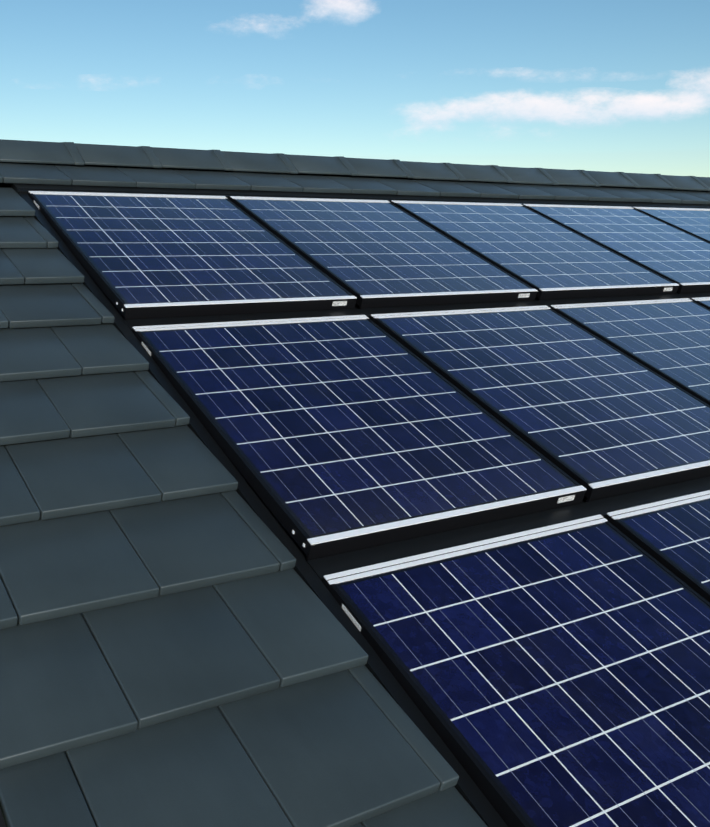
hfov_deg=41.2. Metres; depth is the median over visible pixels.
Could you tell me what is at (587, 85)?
sky
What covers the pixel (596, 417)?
solar panel
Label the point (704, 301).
solar panel
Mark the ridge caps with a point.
(22, 151)
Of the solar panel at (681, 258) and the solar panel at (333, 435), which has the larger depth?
the solar panel at (681, 258)
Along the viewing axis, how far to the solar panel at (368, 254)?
4.60 m
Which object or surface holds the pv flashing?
on the roof slope
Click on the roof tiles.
(180, 646)
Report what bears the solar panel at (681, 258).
on the pv flashing
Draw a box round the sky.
[0,0,709,176]
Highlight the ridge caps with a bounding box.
[0,139,709,190]
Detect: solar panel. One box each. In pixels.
[28,191,356,319]
[132,315,586,560]
[230,196,537,308]
[322,515,709,826]
[370,305,709,501]
[391,200,678,299]
[523,204,709,293]
[550,298,709,404]
[605,490,709,602]
[633,207,709,242]
[691,297,709,309]
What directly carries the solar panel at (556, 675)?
on the pv flashing
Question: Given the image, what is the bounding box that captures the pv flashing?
[10,183,709,826]
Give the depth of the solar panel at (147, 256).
4.04 m
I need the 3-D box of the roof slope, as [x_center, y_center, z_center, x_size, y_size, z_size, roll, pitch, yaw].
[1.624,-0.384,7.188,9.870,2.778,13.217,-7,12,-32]
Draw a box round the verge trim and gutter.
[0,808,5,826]
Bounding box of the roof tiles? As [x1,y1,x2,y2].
[0,162,709,826]
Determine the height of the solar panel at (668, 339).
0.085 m
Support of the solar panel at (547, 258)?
on the pv flashing
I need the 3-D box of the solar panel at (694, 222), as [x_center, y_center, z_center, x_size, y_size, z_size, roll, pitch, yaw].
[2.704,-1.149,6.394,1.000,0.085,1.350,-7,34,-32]

